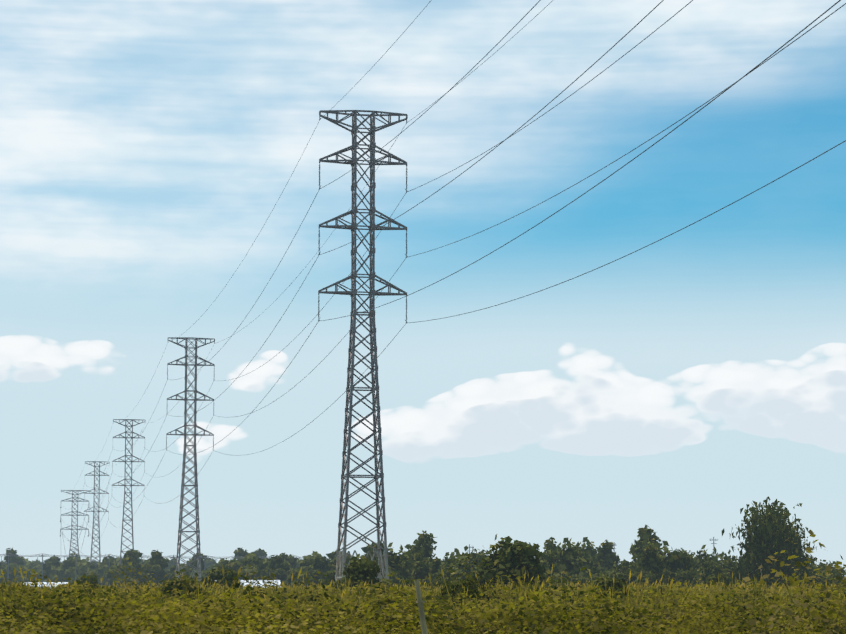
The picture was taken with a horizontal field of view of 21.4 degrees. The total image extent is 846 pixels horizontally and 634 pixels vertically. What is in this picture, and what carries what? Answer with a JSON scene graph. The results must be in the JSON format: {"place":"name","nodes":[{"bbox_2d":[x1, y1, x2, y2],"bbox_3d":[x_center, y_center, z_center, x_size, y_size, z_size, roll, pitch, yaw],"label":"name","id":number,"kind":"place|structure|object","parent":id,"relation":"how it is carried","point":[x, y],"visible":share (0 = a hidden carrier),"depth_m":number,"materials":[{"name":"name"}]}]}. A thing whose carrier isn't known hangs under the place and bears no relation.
{"place":"outdoors","nodes":[
{"label":"outdoors","id":0,"kind":"place"},
{"bbox_2d":[23,582,67,588],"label":"greenhouse","id":1,"kind":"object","parent":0,"point":[45,583],"depth_m":631.27,"materials":[{"name":"grey"}]},
{"bbox_2d":[240,580,280,587],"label":"house","id":2,"kind":"structure","parent":0,"point":[262,583],"depth_m":445.03,"materials":[{"name":"grey"}]},
{"bbox_2d":[0,0,845,575],"label":"sky","id":3,"kind":"structure","parent":0,"point":[681,382],"materials":[{"name":"blue"}]},
{"label":"ground","id":4,"kind":"structure","parent":0,"visible":0},
{"bbox_2d":[1,547,23,567],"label":"tree","id":5,"kind":"object","parent":4,"relation":"on","point":[15,560],"visible":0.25,"depth_m":916.40,"materials":[{"name":"green plant"}]},
{"bbox_2d":[0,564,33,584],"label":"tree","id":6,"kind":"object","parent":4,"relation":"on","point":[23,568],"visible":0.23,"depth_m":778.29,"materials":[{"name":"green plant"}]},
{"bbox_2d":[3,567,36,585],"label":"bush","id":7,"kind":"object","parent":4,"relation":"on","point":[18,576],"visible":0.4,"depth_m":776.74,"materials":[{"name":"green plant"}]},
{"bbox_2d":[26,560,41,570],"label":"tree","id":8,"kind":"object","parent":4,"relation":"on","point":[31,565],"visible":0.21,"depth_m":963.82,"materials":[{"name":"green plant"}]},
{"bbox_2d":[36,571,50,581],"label":"bush","id":9,"kind":"object","parent":4,"relation":"on","point":[39,573],"visible":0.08,"depth_m":813.12,"materials":[{"name":"green plant"}]},
{"bbox_2d":[41,556,60,579],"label":"tree","id":10,"kind":"object","parent":4,"relation":"on","point":[53,560],"visible":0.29,"depth_m":813.82,"materials":[{"name":"green plant"}]},
{"bbox_2d":[44,565,64,581],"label":"tree","id":11,"kind":"object","parent":4,"relation":"on","point":[52,578],"visible":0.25,"depth_m":808.84,"materials":[{"name":"green plant"}]},
{"bbox_2d":[55,551,84,584],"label":"tree","id":12,"kind":"object","parent":4,"relation":"on","point":[69,562],"visible":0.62,"depth_m":806.37,"materials":[{"name":"green plant"}]},
{"bbox_2d":[60,490,89,554],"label":"transmission tower","id":13,"kind":"structure","parent":4,"relation":"on","point":[76,515],"depth_m":1190.22,"materials":[{"name":"metal"}]},
{"bbox_2d":[65,563,89,587],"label":"tree","id":14,"kind":"object","parent":4,"relation":"on","point":[69,572],"visible":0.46,"depth_m":790.94,"materials":[{"name":"green plant"}]},
{"bbox_2d":[77,572,99,590],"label":"field bush","id":15,"kind":"object","parent":4,"relation":"on","point":[91,579],"visible":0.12,"depth_m":256.71,"materials":[{"name":"green plant"}]},
{"bbox_2d":[87,562,97,569],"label":"tree","id":16,"kind":"object","parent":4,"relation":"on","point":[91,565],"visible":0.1,"depth_m":803.23,"materials":[{"name":"green plant"}]},
{"bbox_2d":[82,564,110,585],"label":"tree","id":17,"kind":"object","parent":4,"relation":"on","point":[100,571],"visible":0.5,"depth_m":774.85,"materials":[{"name":"green plant"}]},
{"bbox_2d":[84,461,109,565],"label":"pylon","id":18,"kind":"object","parent":4,"relation":"on","point":[93,507],"visible":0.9,"depth_m":928.49,"materials":[{"name":"metal"}]},
{"bbox_2d":[97,555,117,578],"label":"tree","id":19,"kind":"object","parent":4,"relation":"on","point":[105,560],"visible":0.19,"depth_m":796.35,"materials":[{"name":"green plant"}]},
{"bbox_2d":[104,562,139,588],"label":"tree","id":20,"kind":"object","parent":4,"relation":"on","point":[119,574],"visible":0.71,"depth_m":612.43,"materials":[{"name":"green plant"}]},
{"bbox_2d":[112,419,144,563],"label":"pylon","id":21,"kind":"object","parent":4,"relation":"on","point":[125,461],"visible":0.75,"depth_m":703.00,"materials":[{"name":"metal"}]},
{"bbox_2d":[112,549,145,585],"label":"tree","id":22,"kind":"object","parent":4,"relation":"on","point":[132,555],"visible":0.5,"depth_m":627.65,"materials":[{"name":"green plant"}]},
{"bbox_2d":[138,564,163,585],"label":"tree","id":23,"kind":"object","parent":4,"relation":"on","point":[146,575],"visible":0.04,"depth_m":635.26,"materials":[{"name":"green plant"}]},
{"bbox_2d":[141,550,169,586],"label":"tree","id":24,"kind":"object","parent":4,"relation":"on","point":[159,562],"visible":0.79,"depth_m":609.64,"materials":[{"name":"green plant"}]},
{"bbox_2d":[0,553,325,586],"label":"catenary line","id":25,"kind":"object","parent":4,"relation":"on","point":[109,556],"visible":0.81,"depth_m":629.13,"materials":[{"name":"grey"}]},
{"bbox_2d":[167,563,193,583],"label":"tree","id":26,"kind":"object","parent":4,"relation":"on","point":[172,569],"visible":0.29,"depth_m":640.77,"materials":[{"name":"green plant"}]},
{"bbox_2d":[160,574,203,602],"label":"field bush","id":27,"kind":"object","parent":4,"relation":"on","point":[188,590],"visible":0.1,"depth_m":108.19,"materials":[{"name":"green plant"}]},
{"bbox_2d":[166,337,214,586],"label":"pylon","id":28,"kind":"object","parent":4,"relation":"on","point":[194,435],"visible":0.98,"depth_m":477.15,"materials":[{"name":"metal"}]},
{"bbox_2d":[186,553,206,571],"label":"tree","id":29,"kind":"object","parent":4,"relation":"on","point":[194,563],"visible":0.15,"depth_m":656.69,"materials":[{"name":"green plant"}]},
{"bbox_2d":[189,568,221,587],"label":"bush","id":30,"kind":"object","parent":4,"relation":"on","point":[205,574],"visible":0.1,"depth_m":615.13,"materials":[{"name":"green plant"}]},
{"bbox_2d":[205,558,216,567],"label":"tree","id":31,"kind":"object","parent":4,"relation":"on","point":[210,561],"visible":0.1,"depth_m":1148.63,"materials":[{"name":"green plant"}]},
{"bbox_2d":[200,565,242,590],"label":"field bush","id":32,"kind":"object","parent":4,"relation":"on","point":[228,576],"visible":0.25,"depth_m":212.91,"materials":[{"name":"green plant"}]},
{"bbox_2d":[222,554,255,571],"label":"tree","id":33,"kind":"object","parent":4,"relation":"on","point":[234,565],"visible":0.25,"depth_m":549.64,"materials":[{"name":"green plant"}]},
{"bbox_2d":[233,548,247,561],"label":"tree","id":34,"kind":"object","parent":4,"relation":"on","point":[238,552],"visible":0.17,"depth_m":773.98,"materials":[{"name":"green plant"}]},
{"bbox_2d":[236,565,257,579],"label":"bush","id":35,"kind":"object","parent":4,"relation":"on","point":[244,569],"visible":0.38,"depth_m":530.28,"materials":[{"name":"green plant"}]},
{"bbox_2d":[250,548,266,557],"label":"tree","id":36,"kind":"object","parent":4,"relation":"on","point":[259,553],"visible":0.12,"depth_m":937.07,"materials":[{"name":"green plant"}]},
{"bbox_2d":[243,552,274,579],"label":"tree","id":37,"kind":"object","parent":4,"relation":"on","point":[258,563],"visible":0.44,"depth_m":544.24,"materials":[{"name":"green plant"}]},
{"bbox_2d":[261,555,290,585],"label":"tree","id":38,"kind":"object","parent":4,"relation":"on","point":[279,565],"visible":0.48,"depth_m":525.75,"materials":[{"name":"green plant"}]},
{"bbox_2d":[284,554,298,568],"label":"tree","id":39,"kind":"object","parent":4,"relation":"on","point":[290,559],"visible":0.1,"depth_m":619.28,"materials":[{"name":"green plant"}]},
{"bbox_2d":[281,569,314,588],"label":"bush","id":40,"kind":"object","parent":4,"relation":"on","point":[296,573],"visible":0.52,"depth_m":457.99,"materials":[{"name":"green plant"}]},
{"bbox_2d":[289,559,313,574],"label":"tree","id":41,"kind":"object","parent":4,"relation":"on","point":[305,564],"visible":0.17,"depth_m":522.04,"materials":[{"name":"green plant"}]},
{"bbox_2d":[308,551,332,569],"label":"tree","id":42,"kind":"object","parent":4,"relation":"on","point":[316,554],"visible":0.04,"depth_m":635.57,"materials":[{"name":"green plant"}]},
{"bbox_2d":[310,556,335,584],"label":"tree","id":43,"kind":"object","parent":4,"relation":"on","point":[321,565],"visible":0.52,"depth_m":470.32,"materials":[{"name":"green plant"}]},
{"bbox_2d":[317,577,329,585],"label":"dark shrub","id":44,"kind":"object","parent":4,"relation":"on","point":[323,583],"visible":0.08,"depth_m":284.72,"materials":[{"name":"green plant"}]},
{"bbox_2d":[326,549,341,562],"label":"tree","id":45,"kind":"object","parent":4,"relation":"on","point":[333,554],"visible":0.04,"depth_m":516.61,"materials":[{"name":"green plant"}]},
{"bbox_2d":[324,568,345,584],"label":"understory","id":46,"kind":"object","parent":4,"relation":"on","point":[331,574],"visible":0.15,"depth_m":323.53,"materials":[{"name":"green plant"}]},
{"bbox_2d":[334,551,360,574],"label":"tree","id":47,"kind":"object","parent":4,"relation":"on","point":[347,560],"visible":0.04,"depth_m":474.67,"materials":[{"name":"green plant"}]},
{"bbox_2d":[329,554,392,593],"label":"field bush","id":48,"kind":"object","parent":4,"relation":"on","point":[364,569],"visible":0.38,"depth_m":168.30,"materials":[{"name":"green plant"}]},
{"bbox_2d":[318,110,407,584],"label":"pylon","id":49,"kind":"object","parent":4,"relation":"on","point":[373,161],"visible":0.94,"depth_m":251.68,"materials":[{"name":"metal"}]},
{"bbox_2d":[61,0,845,539],"bbox_3d":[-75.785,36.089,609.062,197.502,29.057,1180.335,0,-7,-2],"label":"conductors","id":50,"kind":"object","parent":49,"relation":"hanging from","point":[501,222],"visible":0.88,"depth_m":184.72,"materials":[{"name":"grey"}]},
{"bbox_2d":[361,543,373,552],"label":"tree","id":51,"kind":"object","parent":4,"relation":"on","point":[367,548],"depth_m":474.11,"materials":[{"name":"green plant"}]},
{"bbox_2d":[367,542,390,561],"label":"tree","id":52,"kind":"object","parent":4,"relation":"on","point":[376,547],"visible":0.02,"depth_m":344.77,"materials":[{"name":"green plant"}]},
{"bbox_2d":[373,542,410,579],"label":"tree","id":53,"kind":"object","parent":4,"relation":"on","point":[398,562],"visible":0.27,"depth_m":335.99,"materials":[{"name":"green plant"}]},
{"bbox_2d":[382,569,401,585],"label":"bush","id":54,"kind":"object","parent":4,"relation":"on","point":[393,579],"visible":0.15,"depth_m":330.16,"materials":[{"name":"green plant"}]},
{"bbox_2d":[399,557,412,576],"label":"bush","id":55,"kind":"object","parent":4,"relation":"on","point":[408,572],"visible":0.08,"depth_m":362.20,"materials":[{"name":"green plant"}]},
{"bbox_2d":[399,576,414,587],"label":"dark shrub","id":56,"kind":"object","parent":4,"relation":"on","point":[407,583],"visible":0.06,"depth_m":235.40,"materials":[{"name":"green plant"}]},
{"bbox_2d":[405,530,436,562],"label":"tall tree","id":57,"kind":"object","parent":4,"relation":"on","point":[423,543],"visible":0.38,"depth_m":396.85,"materials":[{"name":"green plant"}]},
{"bbox_2d":[409,550,432,581],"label":"tree","id":58,"kind":"object","parent":4,"relation":"on","point":[422,570],"visible":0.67,"depth_m":339.42,"materials":[{"name":"green plant"}]},
{"bbox_2d":[414,580,427,633],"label":"post","id":59,"kind":"object","parent":4,"relation":"on","point":[419,601],"visible":1,"depth_m":11.86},
{"bbox_2d":[0,529,845,633],"bbox_3d":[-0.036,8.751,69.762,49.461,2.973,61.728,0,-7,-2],"label":"field shrubs","id":60,"kind":"object","parent":4,"relation":"on","point":[481,618],"visible":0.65,"depth_m":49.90,"materials":[{"name":"green plant"}]},
{"bbox_2d":[0,565,845,623],"bbox_3d":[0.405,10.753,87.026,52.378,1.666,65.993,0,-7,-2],"label":"reed grass","id":61,"kind":"structure","parent":4,"relation":"on","point":[637,586],"depth_m":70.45,"materials":[{"name":"green plant"}]},
{"bbox_2d":[0,566,845,610],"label":"field shrubs","id":62,"kind":"object","parent":4,"relation":"on","point":[552,582],"depth_m":117.64,"materials":[{"name":"green plant"}]},
{"bbox_2d":[35,585,815,592],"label":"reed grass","id":63,"kind":"structure","parent":4,"relation":"on","point":[440,586],"depth_m":228.30,"materials":[{"name":"green plant"}]},
{"bbox_2d":[410,551,440,572],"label":"tree","id":64,"kind":"object","parent":4,"relation":"on","point":[430,553],"visible":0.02,"depth_m":383.08,"materials":[{"name":"green plant"}]},
{"bbox_2d":[429,557,442,573],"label":"tree","id":65,"kind":"object","parent":4,"relation":"on","point":[436,566],"visible":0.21,"depth_m":346.07,"materials":[{"name":"green plant"}]},
{"bbox_2d":[425,611,453,631],"bbox_3d":[0.300,7.427,51.651,1.214,1.304,1.382,4,-8,-29],"label":"dark shrub","id":66,"kind":"object","parent":4,"relation":"on","point":[438,621],"visible":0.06,"depth_m":51.52,"materials":[{"name":"green plant"}]},
{"bbox_2d":[433,576,447,588],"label":"dark shrub","id":67,"kind":"object","parent":4,"relation":"on","point":[440,580],"visible":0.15,"depth_m":234.37,"materials":[{"name":"green plant"}]},
{"bbox_2d":[428,566,468,584],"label":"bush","id":68,"kind":"object","parent":4,"relation":"on","point":[448,574],"visible":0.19,"depth_m":326.05,"materials":[{"name":"green plant"}]},
{"bbox_2d":[442,548,464,571],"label":"tree","id":69,"kind":"object","parent":4,"relation":"on","point":[453,558],"visible":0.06,"depth_m":360.79,"materials":[{"name":"green plant"}]},
{"bbox_2d":[433,574,492,612],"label":"field bush","id":70,"kind":"object","parent":4,"relation":"on","point":[460,588],"visible":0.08,"depth_m":94.08,"materials":[{"name":"green plant"}]},
{"bbox_2d":[451,558,480,573],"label":"tree","id":71,"kind":"object","parent":4,"relation":"on","point":[468,570],"visible":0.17,"depth_m":344.89,"materials":[{"name":"green plant"}]},
{"bbox_2d":[450,545,483,569],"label":"tree","id":72,"kind":"object","parent":4,"relation":"on","point":[471,557],"visible":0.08,"depth_m":353.77,"materials":[{"name":"green plant"}]},
{"bbox_2d":[466,549,492,567],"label":"tree","id":73,"kind":"object","parent":4,"relation":"on","point":[480,556],"visible":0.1,"depth_m":389.39,"materials":[{"name":"green plant"}]},
{"bbox_2d":[466,534,549,590],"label":"field bush","id":74,"kind":"object","parent":4,"relation":"on","point":[514,557],"visible":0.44,"depth_m":183.76,"materials":[{"name":"green plant"}]},
{"bbox_2d":[539,550,559,567],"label":"tree","id":75,"kind":"object","parent":4,"relation":"on","point":[547,561],"visible":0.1,"depth_m":359.79,"materials":[{"name":"green plant"}]},
{"bbox_2d":[540,537,562,558],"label":"tall tree","id":76,"kind":"object","parent":4,"relation":"on","point":[550,543],"visible":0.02,"depth_m":388.40,"materials":[{"name":"green plant"}]},
{"bbox_2d":[542,538,588,582],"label":"tree","id":77,"kind":"object","parent":4,"relation":"on","point":[568,561],"visible":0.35,"depth_m":337.40,"materials":[{"name":"green plant"}]},
{"bbox_2d":[562,571,580,584],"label":"bush","id":78,"kind":"object","parent":4,"relation":"on","point":[571,575],"visible":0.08,"depth_m":333.74,"materials":[{"name":"green plant"}]},
{"bbox_2d":[568,574,595,587],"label":"understory","id":79,"kind":"object","parent":4,"relation":"on","point":[584,579],"visible":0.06,"depth_m":328.19,"materials":[{"name":"green plant"}]},
{"bbox_2d":[567,537,598,562],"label":"tree","id":80,"kind":"object","parent":4,"relation":"on","point":[591,547],"visible":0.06,"depth_m":442.50,"materials":[{"name":"green plant"}]},
{"bbox_2d":[569,539,603,572],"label":"tree","id":81,"kind":"object","parent":4,"relation":"on","point":[588,563],"visible":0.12,"depth_m":387.56,"materials":[{"name":"green plant"}]},
{"bbox_2d":[585,567,598,577],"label":"bush","id":82,"kind":"object","parent":4,"relation":"on","point":[595,570],"visible":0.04,"depth_m":352.10,"materials":[{"name":"green plant"}]},
{"bbox_2d":[589,573,608,582],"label":"bush","id":83,"kind":"object","parent":4,"relation":"on","point":[596,576],"visible":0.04,"depth_m":331.44,"materials":[{"name":"green plant"}]},
{"bbox_2d":[592,540,619,570],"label":"tall tree","id":84,"kind":"object","parent":4,"relation":"on","point":[607,555],"visible":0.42,"depth_m":428.51,"materials":[{"name":"green plant"}]},
{"bbox_2d":[589,573,630,602],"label":"field bush","id":85,"kind":"object","parent":4,"relation":"on","point":[618,583],"visible":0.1,"depth_m":119.28,"materials":[{"name":"green plant"}]},
{"bbox_2d":[608,568,633,584],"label":"understory","id":86,"kind":"object","parent":4,"relation":"on","point":[619,574],"visible":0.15,"depth_m":333.25,"materials":[{"name":"green plant"}]},
{"bbox_2d":[609,555,638,580],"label":"bush","id":87,"kind":"object","parent":4,"relation":"on","point":[627,563],"visible":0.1,"depth_m":347.63,"materials":[{"name":"green plant"}]},
{"bbox_2d":[611,561,637,579],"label":"bush","id":88,"kind":"object","parent":4,"relation":"on","point":[620,568],"visible":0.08,"depth_m":344.84,"materials":[{"name":"green plant"}]},
{"bbox_2d":[629,525,664,563],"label":"tall tree","id":89,"kind":"object","parent":4,"relation":"on","point":[638,547],"visible":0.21,"depth_m":397.92,"materials":[{"name":"green plant"}]},
{"bbox_2d":[636,541,657,567],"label":"tree","id":90,"kind":"object","parent":4,"relation":"on","point":[650,542],"visible":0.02,"depth_m":346.88,"materials":[{"name":"green plant"}]},
{"bbox_2d":[633,571,661,587],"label":"understory","id":91,"kind":"object","parent":4,"relation":"on","point":[651,578],"visible":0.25,"depth_m":323.45,"materials":[{"name":"green plant"}]},
{"bbox_2d":[633,544,667,584],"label":"tree","id":92,"kind":"object","parent":4,"relation":"on","point":[651,561],"visible":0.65,"depth_m":330.17,"materials":[{"name":"green plant"}]},
{"bbox_2d":[662,567,678,586],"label":"bush","id":93,"kind":"object","parent":4,"relation":"on","point":[669,576],"visible":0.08,"depth_m":335.43,"materials":[{"name":"green plant"}]},
{"bbox_2d":[653,541,691,574],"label":"tree","id":94,"kind":"object","parent":4,"relation":"on","point":[669,560],"visible":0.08,"depth_m":343.87,"materials":[{"name":"green plant"}]},
{"bbox_2d":[666,548,697,579],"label":"tree","id":95,"kind":"object","parent":4,"relation":"on","point":[687,564],"visible":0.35,"depth_m":343.82,"materials":[{"name":"green plant"}]},
{"bbox_2d":[675,567,698,586],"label":"understory","id":96,"kind":"object","parent":4,"relation":"on","point":[683,576],"visible":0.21,"depth_m":338.12,"materials":[{"name":"green plant"}]},
{"bbox_2d":[687,554,722,587],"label":"tree","id":97,"kind":"object","parent":4,"relation":"on","point":[706,571],"visible":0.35,"depth_m":333.30,"materials":[{"name":"green plant"}]},
{"bbox_2d":[690,545,724,568],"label":"tree","id":98,"kind":"object","parent":4,"relation":"on","point":[699,557],"visible":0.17,"depth_m":413.88,"materials":[{"name":"green plant"}]},
{"bbox_2d":[701,573,734,588],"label":"field bush","id":99,"kind":"object","parent":4,"relation":"on","point":[714,579],"visible":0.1,"depth_m":228.54,"materials":[{"name":"green plant"}]},
{"bbox_2d":[722,558,739,579],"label":"bush","id":100,"kind":"object","parent":4,"relation":"on","point":[728,567],"visible":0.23,"depth_m":346.91,"materials":[{"name":"green plant"}]},
{"bbox_2d":[720,549,744,580],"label":"tree","id":101,"kind":"object","parent":4,"relation":"on","point":[725,557],"visible":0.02,"depth_m":371.64,"materials":[{"name":"green plant"}]},
{"bbox_2d":[722,496,803,588],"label":"tree","id":102,"kind":"object","parent":4,"relation":"on","point":[765,538],"visible":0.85,"depth_m":297.91,"materials":[{"name":"green plant"}]},
{"bbox_2d":[764,521,821,586],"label":"bush","id":103,"kind":"object","parent":4,"relation":"on","point":[798,548],"visible":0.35,"depth_m":316.97,"materials":[{"name":"green plant"}]},
{"bbox_2d":[803,569,818,587],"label":"bush","id":104,"kind":"object","parent":4,"relation":"on","point":[816,572],"visible":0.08,"depth_m":325.70,"materials":[{"name":"green plant"}]},
{"bbox_2d":[816,562,837,582],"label":"bush","id":105,"kind":"object","parent":4,"relation":"on","point":[823,569],"visible":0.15,"depth_m":337.19,"materials":[{"name":"green plant"}]},
{"bbox_2d":[812,560,845,582],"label":"tree","id":106,"kind":"object","parent":4,"relation":"on","point":[843,571],"visible":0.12,"depth_m":356.22,"materials":[{"name":"green plant"}]},
{"bbox_2d":[820,573,839,586],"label":"bush","id":107,"kind":"object","parent":4,"relation":"on","point":[828,578],"visible":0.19,"depth_m":334.17,"materials":[{"name":"green plant"}]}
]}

